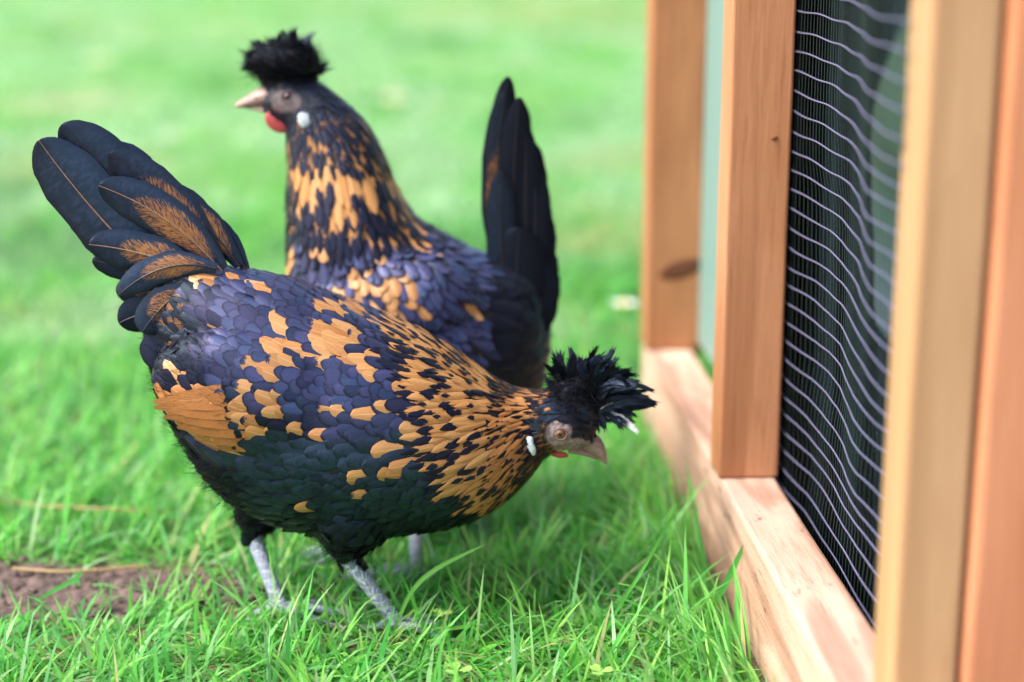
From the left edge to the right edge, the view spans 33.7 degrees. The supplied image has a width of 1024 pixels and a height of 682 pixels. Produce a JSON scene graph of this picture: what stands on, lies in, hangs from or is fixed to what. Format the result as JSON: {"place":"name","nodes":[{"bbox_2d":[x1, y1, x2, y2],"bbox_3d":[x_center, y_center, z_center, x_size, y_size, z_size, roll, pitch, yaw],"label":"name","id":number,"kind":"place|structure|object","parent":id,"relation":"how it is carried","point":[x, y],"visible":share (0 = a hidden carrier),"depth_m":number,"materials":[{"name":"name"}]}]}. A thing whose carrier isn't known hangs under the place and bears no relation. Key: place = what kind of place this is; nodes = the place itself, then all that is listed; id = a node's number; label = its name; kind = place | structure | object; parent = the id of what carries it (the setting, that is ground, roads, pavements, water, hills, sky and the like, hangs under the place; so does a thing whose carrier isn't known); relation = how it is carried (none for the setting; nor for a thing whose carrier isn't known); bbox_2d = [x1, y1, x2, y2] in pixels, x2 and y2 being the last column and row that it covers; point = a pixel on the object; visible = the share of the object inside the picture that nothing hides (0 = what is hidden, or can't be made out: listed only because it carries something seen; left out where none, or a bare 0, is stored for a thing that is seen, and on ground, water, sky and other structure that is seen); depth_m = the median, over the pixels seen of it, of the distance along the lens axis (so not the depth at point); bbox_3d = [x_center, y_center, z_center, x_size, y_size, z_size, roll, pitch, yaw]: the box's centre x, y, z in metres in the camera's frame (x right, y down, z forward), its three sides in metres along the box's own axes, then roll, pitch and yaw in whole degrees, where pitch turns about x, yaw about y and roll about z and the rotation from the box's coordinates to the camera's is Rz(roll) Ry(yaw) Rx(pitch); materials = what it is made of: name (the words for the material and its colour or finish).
{"place":"outdoors","nodes":[
{"label":"outdoors","id":0,"kind":"place"},
{"bbox_2d":[0,0,646,146],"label":"grass","id":1,"kind":"structure","parent":0,"point":[15,68],"depth_m":6.82,"materials":[{"name":"green plant"}]},
{"bbox_2d":[0,0,765,681],"bbox_3d":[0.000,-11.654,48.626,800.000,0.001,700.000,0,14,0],"label":"ground","id":2,"kind":"structure","parent":0,"point":[552,62],"depth_m":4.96,"materials":[{"name":"plant"}]},
{"bbox_2d":[0,559,260,623],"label":"bare soil","id":3,"kind":"structure","parent":2,"relation":"on","point":[46,582],"depth_m":1.39,"materials":[{"name":"brown soil"}]},
{"bbox_2d":[32,570,81,603],"bbox_3d":[-0.369,0.200,1.360,0.048,0.034,0.001,0,14,0],"label":"grass blade","id":4,"kind":"object","parent":3,"relation":"on","point":[64,585],"depth_m":1.36,"materials":[{"name":"green plant"}]},
{"bbox_2d":[12,564,146,572],"bbox_3d":[-0.363,0.191,1.414,0.113,0.005,0.016,0,14,-2],"label":"straw","id":5,"kind":"object","parent":3,"relation":"on","point":[78,570],"visible":0.97,"depth_m":1.41,"materials":[{"name":"beige plant"}]},
{"bbox_2d":[0,552,284,615],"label":"soil crumbs","id":6,"kind":"object","parent":3,"relation":"on","point":[29,574],"visible":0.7,"depth_m":1.39,"materials":[{"name":"brown soil"}]},
{"bbox_2d":[303,539,328,594],"bbox_3d":[-0.162,0.184,1.383,0.024,0.052,0.001,0,14,0],"label":"grass blade","id":7,"kind":"object","parent":2,"relation":"on","point":[326,573],"depth_m":1.38,"materials":[{"name":"green plant"}]},
{"bbox_2d":[32,120,661,643],"bbox_3d":[-0.120,0.029,1.296,0.472,0.394,0.162,0,14,0],"label":"hen","id":8,"kind":"object","parent":2,"relation":"on","point":[348,432],"visible":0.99,"depth_m":1.25,"materials":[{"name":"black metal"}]},
{"bbox_2d":[0,301,782,681],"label":"grass","id":9,"kind":"structure","parent":2,"relation":"on","point":[622,487],"depth_m":1.40,"materials":[{"name":"green plant"}]},
{"bbox_2d":[0,499,165,512],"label":"straw","id":10,"kind":"object","parent":9,"relation":"on","point":[81,507],"visible":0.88,"depth_m":1.52,"materials":[{"name":"beige plant"}]},
{"bbox_2d":[378,94,409,120],"bbox_3d":[-0.321,-0.638,4.614,0.090,0.072,0.090,0,14,0],"label":"daisy","id":11,"kind":"object","parent":2,"relation":"on","point":[393,98],"visible":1,"depth_m":4.61,"materials":[{"name":"green plant"}]},
{"bbox_2d":[234,23,559,591],"bbox_3d":[-0.097,-0.039,1.437,0.276,0.456,0.216,0,14,0],"label":"hen","id":12,"kind":"object","parent":2,"relation":"on","point":[357,228],"visible":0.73,"depth_m":1.41,"materials":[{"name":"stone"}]},
{"bbox_2d":[391,545,483,639],"bbox_3d":[-0.057,0.193,1.294,0.075,0.079,0.001,0,14,0],"label":"grass blade","id":13,"kind":"object","parent":2,"relation":"on","point":[424,577],"depth_m":1.29,"materials":[{"name":"green plant"}]},
{"bbox_2d":[433,608,451,623],"bbox_3d":[-0.053,0.220,1.298,0.016,0.024,0.016,0,14,0],"label":"clover","id":14,"kind":"object","parent":2,"relation":"on","point":[439,611],"visible":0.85,"depth_m":1.30,"materials":[{"name":"green plant"}]},
{"bbox_2d":[445,662,471,674],"bbox_3d":[-0.037,0.244,1.193,0.019,0.028,0.020,0,14,0],"label":"clover","id":15,"kind":"object","parent":2,"relation":"on","point":[466,668],"visible":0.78,"depth_m":1.19,"materials":[{"name":"green plant"}]},
{"bbox_2d":[589,664,612,681],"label":"clover","id":16,"kind":"object","parent":2,"relation":"on","point":[596,667],"visible":0.93,"depth_m":1.19,"materials":[{"name":"green plant"}]},
{"bbox_2d":[610,299,637,332],"bbox_3d":[0.144,-0.022,2.182,0.036,0.062,0.036,0,14,0],"label":"daisy","id":17,"kind":"object","parent":2,"relation":"on","point":[623,303],"visible":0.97,"depth_m":2.18,"materials":[{"name":"white plant"}]},
{"bbox_2d":[593,490,685,655],"bbox_3d":[0.115,0.180,1.307,0.034,0.096,0.146,10,17,33],"label":"grass blade","id":18,"kind":"object","parent":2,"relation":"on","point":[632,585],"depth_m":1.26,"materials":[{"name":"green plant"}]},
{"bbox_2d":[701,545,742,619],"bbox_3d":[0.162,0.188,1.311,0.041,0.080,0.001,0,14,0],"label":"grass blade","id":19,"kind":"object","parent":2,"relation":"on","point":[729,576],"depth_m":1.31,"materials":[{"name":"green plant"}]},
{"bbox_2d":[640,0,1023,681],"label":"chicken coop","id":20,"kind":"structure","parent":2,"relation":"on","point":[832,268],"depth_m":1.20,"materials":[{"name":"brown wood"}]}
]}

